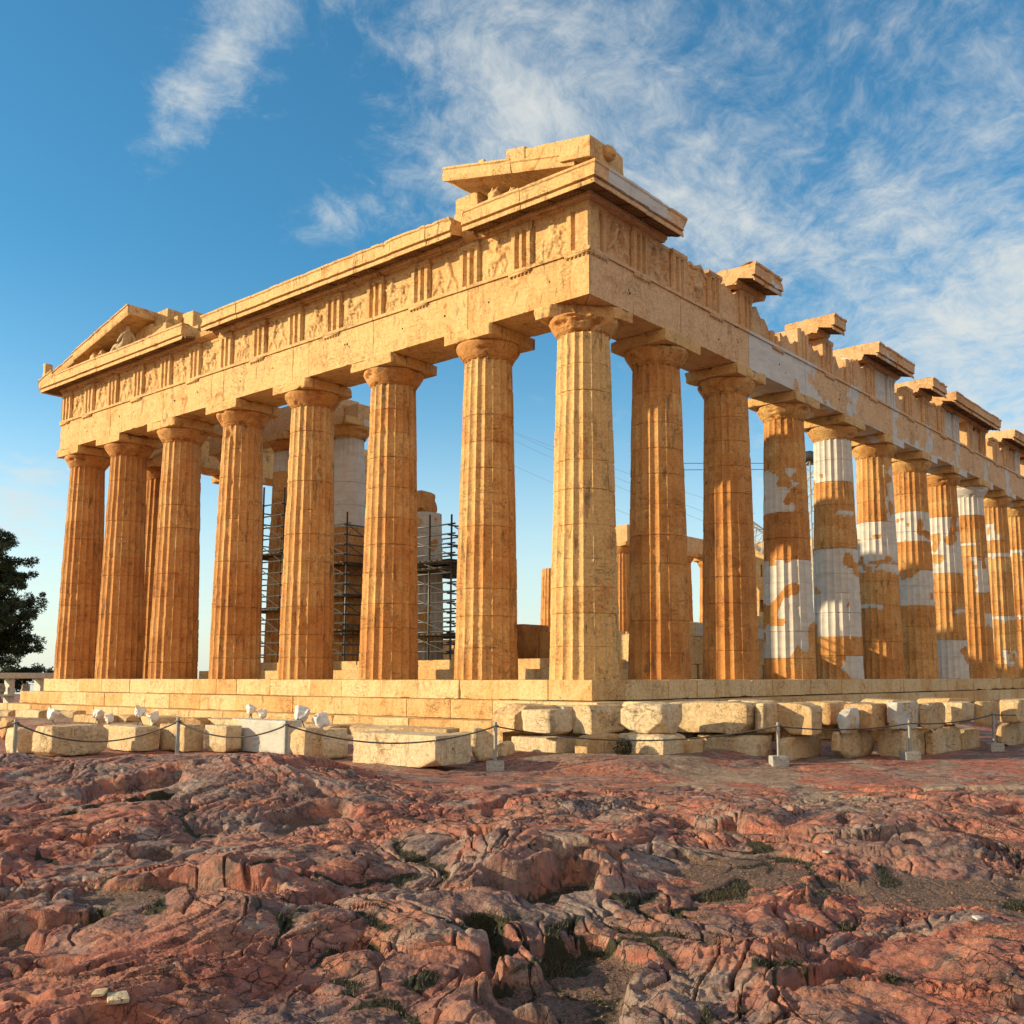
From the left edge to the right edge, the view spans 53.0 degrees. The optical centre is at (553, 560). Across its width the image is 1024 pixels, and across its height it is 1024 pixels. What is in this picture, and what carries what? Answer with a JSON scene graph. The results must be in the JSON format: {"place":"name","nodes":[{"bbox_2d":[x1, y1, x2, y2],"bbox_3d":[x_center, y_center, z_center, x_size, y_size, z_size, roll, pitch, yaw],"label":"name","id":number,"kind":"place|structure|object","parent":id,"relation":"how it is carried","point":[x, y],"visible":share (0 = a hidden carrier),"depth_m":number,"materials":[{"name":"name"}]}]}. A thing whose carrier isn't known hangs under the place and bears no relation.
{"place":"outdoors","nodes":[
{"label":"outdoors","id":0,"kind":"place"},
{"bbox_2d":[0,717,20,739],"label":"marble block","id":1,"kind":"object","parent":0,"point":[5,721],"depth_m":28.23,"materials":[{"name":"beige stone"}]},
{"bbox_2d":[0,696,1023,1023],"bbox_3d":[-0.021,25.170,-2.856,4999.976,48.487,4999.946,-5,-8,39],"label":"ground","id":2,"kind":"structure","parent":0,"point":[206,950],"depth_m":8.54,"materials":[{"name":"stone"}]},
{"bbox_2d":[0,709,15,715],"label":"rubble slab","id":3,"kind":"object","parent":2,"relation":"on","point":[7,712],"depth_m":40.03,"materials":[{"name":"stone"}]},
{"bbox_2d":[12,719,19,752],"bbox_3d":[-9.839,3.293,18.708,0.128,0.812,0.128,-5,-8,39],"label":"rope post","id":4,"kind":"object","parent":2,"relation":"on","point":[15,733],"visible":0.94,"depth_m":18.70,"materials":[{"name":"metal"}]},
{"bbox_2d":[5,727,33,752],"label":"marble block","id":5,"kind":"object","parent":2,"relation":"on","point":[24,739],"depth_m":23.22,"materials":[{"name":"beige stone"}]},
{"bbox_2d":[0,528,53,692],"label":"pine tree","id":6,"kind":"object","parent":2,"relation":"on","point":[12,621],"visible":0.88,"depth_m":59.90,"materials":[{"name":"green plant"}]},
{"bbox_2d":[0,673,53,702],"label":"stone shelf","id":7,"kind":"object","parent":2,"relation":"on","point":[8,695],"visible":0.6,"depth_m":50.62,"materials":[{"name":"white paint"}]},
{"bbox_2d":[0,683,5,693],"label":"carved fragment","id":8,"kind":"object","parent":7,"relation":"on","point":[2,688],"visible":1,"depth_m":50.15,"materials":[{"name":"stone"}]},
{"bbox_2d":[21,683,29,690],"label":"carved fragment","id":9,"kind":"object","parent":7,"relation":"on","point":[26,687],"visible":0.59,"depth_m":51.02,"materials":[{"name":"stone"}]},
{"bbox_2d":[15,709,58,717],"bbox_3d":[-19.781,5.867,39.207,1.866,0.402,0.842,-5,-8,39],"label":"rubble slab","id":10,"kind":"object","parent":2,"relation":"on","point":[37,713],"depth_m":38.73,"materials":[{"name":"stone"}]},
{"bbox_2d":[47,707,60,724],"bbox_3d":[-15.414,4.812,31.559,0.394,0.636,0.321,-3,-7,25],"label":"floodlight","id":11,"kind":"object","parent":2,"relation":"on","point":[53,714],"visible":0.98,"depth_m":31.49,"materials":[{"name":"metal"}]},
{"bbox_2d":[32,724,108,755],"bbox_3d":[-10.756,3.978,22.825,0.783,0.664,1.368,-4,-8,33],"label":"marble block","id":12,"kind":"object","parent":2,"relation":"on","point":[43,745],"depth_m":22.45,"materials":[{"name":"beige stone"}]},
{"bbox_2d":[58,710,85,717],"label":"rubble slab","id":13,"kind":"object","parent":2,"relation":"on","point":[67,713],"depth_m":38.73,"materials":[{"name":"stone"}]},
{"bbox_2d":[73,714,117,722],"bbox_3d":[-15.653,5.407,35.082,1.530,0.324,0.826,-5,-8,35],"label":"rubble slab","id":14,"kind":"object","parent":2,"relation":"on","point":[84,718],"depth_m":34.80,"materials":[{"name":"stone"}]},
{"bbox_2d":[91,988,107,996],"bbox_3d":[-2.337,2.220,5.272,0.063,0.021,0.094,1,-7,-9],"label":"loose stone","id":15,"kind":"object","parent":2,"relation":"on","point":[99,992],"visible":1,"depth_m":5.25,"materials":[{"name":"stone"}]},
{"bbox_2d":[92,709,113,724],"bbox_3d":[-13.726,4.795,31.215,0.655,0.564,0.274,0,-6,2],"label":"floodlight","id":16,"kind":"object","parent":2,"relation":"on","point":[98,714],"visible":0.97,"depth_m":31.16,"materials":[{"name":"metal"}]},
{"bbox_2d":[107,991,129,1004],"bbox_3d":[-2.233,2.238,5.251,0.107,0.031,0.161,3,-7,-25],"label":"loose stone","id":17,"kind":"object","parent":2,"relation":"on","point":[119,997],"visible":1,"depth_m":5.21,"materials":[{"name":"stone"}]},
{"bbox_2d":[117,714,145,721],"bbox_3d":[-14.449,5.426,35.254,1.081,0.301,1.090,-5,-8,39],"label":"rubble slab","id":18,"kind":"object","parent":2,"relation":"on","point":[128,718],"depth_m":34.73,"materials":[{"name":"stone"}]},
{"bbox_2d":[104,724,159,751],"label":"marble block","id":19,"kind":"object","parent":2,"relation":"on","point":[149,742],"depth_m":23.88,"materials":[{"name":"beige stone"}]},
{"bbox_2d":[134,705,158,726],"bbox_3d":[-12.471,4.752,31.382,0.771,0.702,0.406,0,-6,1],"label":"floodlight","id":20,"kind":"object","parent":2,"relation":"on","point":[140,711],"visible":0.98,"depth_m":31.32,"materials":[{"name":"metal"}]},
{"bbox_2d":[141,715,178,725],"bbox_3d":[-12.721,5.214,33.211,0.946,0.394,1.892,4,-8,-32],"label":"rubble slab","id":21,"kind":"object","parent":2,"relation":"on","point":[165,719],"depth_m":32.52,"materials":[{"name":"stone"}]},
{"bbox_2d":[175,717,181,753],"bbox_3d":[-7.025,3.334,19.131,0.128,0.826,0.128,-5,-8,39],"label":"rope post","id":22,"kind":"object","parent":2,"relation":"on","point":[177,720],"visible":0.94,"depth_m":19.11,"materials":[{"name":"metal"}]},
{"bbox_2d":[18,722,175,741],"bbox_3d":[-8.432,3.158,18.938,2.858,0.383,0.032,1,-7,-9],"label":"rope","id":23,"kind":"object","parent":22,"relation":"attached to","point":[94,741],"visible":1,"depth_m":18.89,"materials":[{"name":"black fabric"}]},
{"bbox_2d":[179,722,283,737],"bbox_3d":[-5.907,3.088,18.741,2.396,0.290,0.032,-2,-7,20],"label":"rope","id":24,"kind":"object","parent":22,"relation":"attached to","point":[230,736],"visible":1,"depth_m":18.71,"materials":[{"name":"black fabric"}]},
{"bbox_2d":[158,723,203,751],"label":"marble block","id":25,"kind":"object","parent":2,"relation":"on","point":[191,740],"depth_m":23.85,"materials":[{"name":"beige stone"}]},
{"bbox_2d":[168,717,211,726],"bbox_3d":[-11.151,5.032,31.690,1.281,0.405,0.858,-3,-7,23],"label":"rubble slab","id":26,"kind":"object","parent":2,"relation":"on","point":[204,721],"depth_m":31.32,"materials":[{"name":"stone"}]},
{"bbox_2d":[207,718,232,724],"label":"rubble slab","id":27,"kind":"object","parent":2,"relation":"on","point":[216,721],"depth_m":31.14,"materials":[{"name":"stone"}]},
{"bbox_2d":[205,724,241,751],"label":"marble block","id":28,"kind":"object","parent":2,"relation":"on","point":[217,744],"depth_m":23.52,"materials":[{"name":"beige stone"}]},
{"bbox_2d":[246,704,266,718],"bbox_3d":[-8.628,4.415,29.736,0.627,0.551,0.301,0,-6,2],"label":"floodlight","id":29,"kind":"object","parent":2,"relation":"on","point":[261,713],"visible":0.97,"depth_m":29.66,"materials":[{"name":"metal"}]},
{"bbox_2d":[231,718,301,753],"bbox_3d":[-6.647,4.027,23.643,2.147,0.754,0.472,-5,-8,39],"label":"marble block","id":30,"kind":"object","parent":2,"relation":"on","point":[272,742],"depth_m":23.31,"materials":[{"name":"white stone"}]},
{"bbox_2d":[283,721,289,753],"bbox_3d":[-4.790,3.254,18.303,0.128,0.799,0.128,-5,-8,39],"label":"rope post","id":31,"kind":"object","parent":2,"relation":"on","point":[285,724],"visible":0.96,"depth_m":18.29,"materials":[{"name":"metal"}]},
{"bbox_2d":[290,727,324,756],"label":"marble block","id":32,"kind":"object","parent":2,"relation":"on","point":[304,743],"depth_m":21.33,"materials":[{"name":"beige stone"}]},
{"bbox_2d":[294,705,329,727],"bbox_3d":[-5.962,3.911,25.276,0.882,0.738,0.392,1,-6,-5],"label":"floodlight","id":33,"kind":"object","parent":2,"relation":"on","point":[302,713],"visible":0.98,"depth_m":25.18,"materials":[{"name":"metal"}]},
{"bbox_2d":[302,724,350,733],"bbox_3d":[-6.130,4.588,27.781,1.362,0.332,1.001,-5,-8,39],"label":"rubble slab","id":34,"kind":"object","parent":2,"relation":"on","point":[331,725],"depth_m":27.46,"materials":[{"name":"stone"}]},
{"bbox_2d":[320,728,347,758],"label":"marble block","id":35,"kind":"object","parent":2,"relation":"on","point":[332,748],"depth_m":21.64,"materials":[{"name":"beige stone"}]},
{"bbox_2d":[344,723,373,734],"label":"rubble slab","id":36,"kind":"structure","parent":2,"relation":"on","point":[352,726],"depth_m":27.46,"materials":[{"name":"stone"}]},
{"bbox_2d":[352,725,405,735],"bbox_3d":[-4.347,4.439,26.502,1.436,0.376,1.039,-3,-7,26],"label":"rubble slab","id":37,"kind":"object","parent":2,"relation":"on","point":[370,728],"depth_m":26.30,"materials":[{"name":"stone"}]},
{"bbox_2d":[353,730,470,767],"bbox_3d":[-2.829,3.711,20.306,2.384,0.626,0.993,-5,-8,39],"label":"marble block","id":38,"kind":"object","parent":2,"relation":"on","point":[454,751],"depth_m":19.77,"materials":[{"name":"beige stone"}]},
{"bbox_2d":[385,726,459,732],"bbox_3d":[-3.250,4.313,25.472,1.789,0.395,0.805,-3,-7,23],"label":"rubble slab","id":39,"kind":"object","parent":2,"relation":"on","point":[428,729],"depth_m":25.20,"materials":[{"name":"stone"}]},
{"bbox_2d":[455,731,491,734],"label":"rubble slab","id":40,"kind":"structure","parent":2,"relation":"on","point":[465,732],"depth_m":24.55,"materials":[{"name":"stone"}]},
{"bbox_2d":[471,728,493,760],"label":"marble block","id":41,"kind":"object","parent":2,"relation":"on","point":[482,745],"depth_m":20.88,"materials":[{"name":"beige stone"}]},
{"bbox_2d":[486,722,503,770],"bbox_3d":[-1.119,3.575,19.608,0.342,0.974,0.342,0,-6,-4],"label":"rope post","id":42,"kind":"object","parent":2,"relation":"on","point":[494,764],"visible":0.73,"depth_m":19.42,"materials":[{"name":"concrete"}]},
{"bbox_2d":[288,725,493,743],"bbox_3d":[-2.955,3.193,18.980,3.913,0.390,0.032,2,-7,-20],"label":"rope","id":43,"kind":"object","parent":42,"relation":"attached to","point":[390,742],"visible":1,"depth_m":18.93,"materials":[{"name":"black fabric"}]},
{"bbox_2d":[498,726,776,740],"bbox_3d":[1.729,3.397,20.276,5.846,0.337,0.032,1,-7,-13],"label":"rope","id":44,"kind":"object","parent":42,"relation":"attached to","point":[637,740],"visible":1,"depth_m":20.23,"materials":[{"name":"black fabric"}]},
{"bbox_2d":[497,741,514,755],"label":"marble block","id":45,"kind":"object","parent":2,"relation":"on","point":[505,748],"depth_m":21.27,"materials":[{"name":"beige stone"}]},
{"bbox_2d":[0,134,1023,731],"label":"ancient temple","id":46,"kind":"structure","parent":2,"relation":"on","point":[914,592],"depth_m":35.93,"materials":[{"name":"stone"}]},
{"bbox_2d":[90,350,99,358],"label":"horse head","id":47,"kind":"object","parent":46,"relation":"on","point":[94,353],"visible":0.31,"depth_m":44.85},
{"bbox_2d":[96,350,106,356],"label":"horse head","id":48,"kind":"object","parent":46,"relation":"on","point":[101,352],"visible":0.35,"depth_m":44.44},
{"bbox_2d":[110,325,135,350],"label":"reclining statue","id":49,"kind":"object","parent":46,"relation":"on","point":[127,336],"visible":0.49,"depth_m":43.42,"materials":[{"name":"stone"}]},
{"bbox_2d":[261,487,286,657],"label":"scaffold","id":50,"kind":"object","parent":46,"relation":"on","point":[266,556],"visible":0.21,"depth_m":43.93,"materials":[{"name":"metal"}]},
{"bbox_2d":[334,512,364,660],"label":"scaffold","id":51,"kind":"object","parent":46,"relation":"on","point":[345,595],"visible":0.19,"depth_m":40.97,"materials":[{"name":"metal"}]},
{"bbox_2d":[417,514,457,659],"bbox_3d":[-4.177,1.073,39.664,3.750,5.538,3.296,-5,-8,39],"label":"scaffold","id":52,"kind":"object","parent":46,"relation":"on","point":[446,568],"visible":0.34,"depth_m":37.95,"materials":[{"name":"metal"}]},
{"bbox_2d":[488,187,501,198],"bbox_3d":[-1.726,-10.533,29.746,0.497,0.640,0.586,-5,-8,39],"label":"horse head","id":53,"kind":"object","parent":46,"relation":"on","point":[493,192],"visible":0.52,"depth_m":29.63},
{"bbox_2d":[684,463,763,463],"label":"cable","id":54,"kind":"object","parent":46,"relation":"attached to","point":[702,463],"visible":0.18,"depth_m":74.14,"materials":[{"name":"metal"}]},
{"bbox_2d":[753,451,814,619],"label":"crane","id":55,"kind":"object","parent":46,"relation":"on","point":[809,463],"visible":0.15,"depth_m":66.08,"materials":[{"name":"white paint"}]},
{"bbox_2d":[492,703,557,742],"bbox_3d":[-0.643,3.785,22.652,1.086,1.260,1.228,3,-7,-27],"label":"marble block","id":56,"kind":"object","parent":2,"relation":"on","point":[508,715],"depth_m":22.45,"materials":[{"name":"beige stone"}]},
{"bbox_2d":[33,775,1023,1023],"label":"moss","id":57,"kind":"object","parent":2,"relation":"on","point":[564,965],"visible":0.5,"depth_m":7.03,"materials":[{"name":"green plant"}]},
{"bbox_2d":[512,735,574,752],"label":"marble block","id":58,"kind":"object","parent":2,"relation":"on","point":[538,743],"depth_m":21.58,"materials":[{"name":"beige stone"}]},
{"bbox_2d":[522,709,571,734],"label":"marble block","id":59,"kind":"object","parent":58,"relation":"on","point":[552,721],"depth_m":21.04,"materials":[{"name":"beige stone"}]},
{"bbox_2d":[542,705,588,736],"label":"marble block","id":60,"kind":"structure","parent":2,"relation":"on","point":[570,709],"depth_m":22.92,"materials":[{"name":"beige stone"}]},
{"bbox_2d":[573,704,623,734],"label":"marble block","id":61,"kind":"object","parent":60,"relation":"on","point":[594,719],"depth_m":22.31,"materials":[{"name":"beige stone"}]},
{"bbox_2d":[575,733,618,752],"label":"marble block","id":62,"kind":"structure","parent":2,"relation":"on","point":[589,746],"depth_m":21.24,"materials":[{"name":"beige stone"}]},
{"bbox_2d":[585,706,629,734],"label":"marble block","id":63,"kind":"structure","parent":2,"relation":"on","point":[625,730],"depth_m":23.53,"materials":[{"name":"beige stone"}]},
{"bbox_2d":[612,738,632,754],"bbox_3d":[1.394,3.765,20.716,0.434,0.390,0.425,-5,-8,39],"label":"shrub","id":64,"kind":"object","parent":2,"relation":"on","point":[621,747],"visible":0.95,"depth_m":20.61,"materials":[{"name":"green plant"}]},
{"bbox_2d":[622,701,669,732],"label":"marble block","id":65,"kind":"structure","parent":2,"relation":"on","point":[628,703],"depth_m":23.85,"materials":[{"name":"beige stone"}]},
{"bbox_2d":[619,733,684,754],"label":"marble block","id":66,"kind":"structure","parent":2,"relation":"on","point":[661,747],"depth_m":20.89,"materials":[{"name":"beige stone"}]},
{"bbox_2d":[621,703,681,733],"bbox_3d":[2.069,3.321,21.673,1.116,0.636,0.950,-5,-8,39],"label":"marble block","id":67,"kind":"object","parent":66,"relation":"on","point":[654,718],"depth_m":21.29,"materials":[{"name":"beige stone"}]},
{"bbox_2d":[676,732,700,737],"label":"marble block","id":68,"kind":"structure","parent":2,"relation":"on","point":[690,734],"depth_m":24.55,"materials":[{"name":"beige stone"}]},
{"bbox_2d":[684,737,702,752],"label":"marble block","id":69,"kind":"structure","parent":2,"relation":"on","point":[693,745],"depth_m":21.19,"materials":[{"name":"beige stone"}]},
{"bbox_2d":[698,700,740,733],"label":"marble block","id":70,"kind":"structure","parent":2,"relation":"on","point":[722,701],"depth_m":24.39,"materials":[{"name":"beige stone"}]},
{"bbox_2d":[697,733,771,755],"bbox_3d":[3.962,4.065,22.444,1.440,0.563,0.816,-5,-8,39],"label":"marble block","id":71,"kind":"object","parent":2,"relation":"on","point":[755,744],"depth_m":22.05,"materials":[{"name":"beige stone"}]},
{"bbox_2d":[671,701,761,733],"bbox_3d":[3.666,3.474,22.821,1.929,0.679,1.106,-5,-8,36],"label":"marble block","id":72,"kind":"object","parent":71,"relation":"on","point":[717,717],"depth_m":22.27,"materials":[{"name":"beige stone"}]},
{"bbox_2d":[755,702,782,732],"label":"marble block","id":73,"kind":"object","parent":71,"relation":"on","point":[766,714],"depth_m":21.99,"materials":[{"name":"beige stone"}]},
{"bbox_2d":[728,699,781,739],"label":"marble block","id":74,"kind":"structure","parent":2,"relation":"on","point":[763,701],"depth_m":24.95,"materials":[{"name":"beige stone"}]},
{"bbox_2d":[769,722,788,766],"bbox_3d":[4.577,3.747,20.885,0.343,0.914,0.341,0,-6,-4],"label":"rope post","id":75,"kind":"object","parent":2,"relation":"on","point":[778,760],"visible":0.79,"depth_m":20.70,"materials":[{"name":"concrete"}]},
{"bbox_2d":[780,723,907,729],"bbox_3d":[6.144,3.497,21.573,3.400,0.129,0.032,3,-7,-23],"label":"rope","id":76,"kind":"object","parent":75,"relation":"attached to","point":[845,729],"visible":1,"depth_m":21.58,"materials":[{"name":"black fabric"}]},
{"bbox_2d":[773,728,798,739],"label":"marble block","id":77,"kind":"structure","parent":2,"relation":"on","point":[783,733],"depth_m":25.57,"materials":[{"name":"beige stone"}]},
{"bbox_2d":[780,735,820,759],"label":"marble block","id":78,"kind":"object","parent":2,"relation":"on","point":[797,747],"depth_m":22.27,"materials":[{"name":"beige stone"}]},
{"bbox_2d":[777,702,821,734],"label":"marble block","id":79,"kind":"object","parent":78,"relation":"on","point":[801,714],"depth_m":22.07,"materials":[{"name":"beige stone"}]},
{"bbox_2d":[807,701,847,738],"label":"marble block","id":80,"kind":"object","parent":2,"relation":"on","point":[826,734],"depth_m":25.94,"materials":[{"name":"beige stone"}]},
{"bbox_2d":[822,703,840,724],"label":"marble block","id":81,"kind":"object","parent":2,"relation":"on","point":[830,712],"depth_m":23.28,"materials":[{"name":"beige stone"}]},
{"bbox_2d":[831,730,874,757],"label":"marble block","id":82,"kind":"object","parent":2,"relation":"on","point":[858,743],"depth_m":22.64,"materials":[{"name":"beige stone"}]},
{"bbox_2d":[837,708,859,733],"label":"marble block","id":83,"kind":"object","parent":82,"relation":"on","point":[848,718],"depth_m":22.22,"materials":[{"name":"white stone"}]},
{"bbox_2d":[844,703,886,729],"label":"marble block","id":84,"kind":"object","parent":82,"relation":"on","point":[871,715],"depth_m":22.67,"materials":[{"name":"beige stone"}]},
{"bbox_2d":[835,701,871,734],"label":"marble block","id":85,"kind":"object","parent":2,"relation":"on","point":[837,727],"depth_m":26.12,"materials":[{"name":"beige stone"}]},
{"bbox_2d":[861,698,912,740],"bbox_3d":[8.638,4.247,26.768,0.988,1.288,1.186,3,-7,-23],"label":"marble block","id":86,"kind":"object","parent":2,"relation":"on","point":[874,732],"depth_m":26.82,"materials":[{"name":"beige stone"}]},
{"bbox_2d":[877,727,926,756],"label":"marble block","id":87,"kind":"object","parent":2,"relation":"on","point":[892,742],"depth_m":23.18,"materials":[{"name":"beige stone"}]},
{"bbox_2d":[888,701,919,729],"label":"marble block","id":88,"kind":"object","parent":87,"relation":"on","point":[901,712],"depth_m":22.92,"materials":[{"name":"grey stone"}]},
{"bbox_2d":[900,720,920,759],"bbox_3d":[7.711,3.898,22.187,0.341,0.914,0.342,0,-6,-4],"label":"rope post","id":89,"kind":"object","parent":2,"relation":"on","point":[910,754],"visible":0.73,"depth_m":22.06,"materials":[{"name":"concrete"}]},
{"bbox_2d":[917,698,968,726],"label":"marble block","id":90,"kind":"object","parent":2,"relation":"on","point":[928,700],"depth_m":27.40,"materials":[{"name":"beige stone"}]},
{"bbox_2d":[925,726,960,754],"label":"marble block","id":91,"kind":"object","parent":2,"relation":"on","point":[942,740],"depth_m":24.21,"materials":[{"name":"beige stone"}]},
{"bbox_2d":[919,702,944,729],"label":"marble block","id":92,"kind":"object","parent":91,"relation":"on","point":[931,712],"depth_m":23.80,"materials":[{"name":"beige stone"}]},
{"bbox_2d":[943,701,973,724],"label":"marble block","id":93,"kind":"object","parent":91,"relation":"on","point":[958,710],"depth_m":24.68,"materials":[{"name":"beige stone"}]},
{"bbox_2d":[960,728,979,748],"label":"marble block","id":94,"kind":"object","parent":2,"relation":"on","point":[970,738],"depth_m":25.66,"materials":[{"name":"beige stone"}]},
{"bbox_2d":[972,915,983,919],"bbox_3d":[3.025,2.544,7.313,0.052,0.019,0.082,1,-6,-5],"label":"loose stone","id":95,"kind":"object","parent":2,"relation":"on","point":[977,917],"visible":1,"depth_m":7.29,"materials":[{"name":"stone"}]},
{"bbox_2d":[974,701,997,725],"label":"marble block","id":96,"kind":"object","parent":2,"relation":"on","point":[983,708],"depth_m":25.20,"materials":[{"name":"beige stone"}]},
{"bbox_2d":[984,711,1004,751],"bbox_3d":[10.752,4.180,25.044,0.342,1.003,0.342,0,-6,-4],"label":"rope post","id":97,"kind":"object","parent":2,"relation":"on","point":[994,746],"visible":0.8,"depth_m":24.95,"materials":[{"name":"concrete"}]},
{"bbox_2d":[912,714,991,723],"bbox_3d":[9.231,3.663,23.658,4.183,0.156,0.032,6,-9,-43],"label":"rope","id":98,"kind":"object","parent":97,"relation":"attached to","point":[955,721],"visible":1,"depth_m":23.72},
{"bbox_2d":[995,723,1023,745],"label":"marble block","id":99,"kind":"object","parent":2,"relation":"on","point":[1008,734],"depth_m":26.66,"materials":[{"name":"beige stone"}]},
{"bbox_2d":[999,698,1023,722],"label":"marble block","id":100,"kind":"object","parent":99,"relation":"on","point":[1011,706],"depth_m":26.10,"materials":[{"name":"beige stone"}]},
{"bbox_2d":[0,0,1023,693],"label":"sky","id":101,"kind":"structure","parent":0,"point":[184,156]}
]}

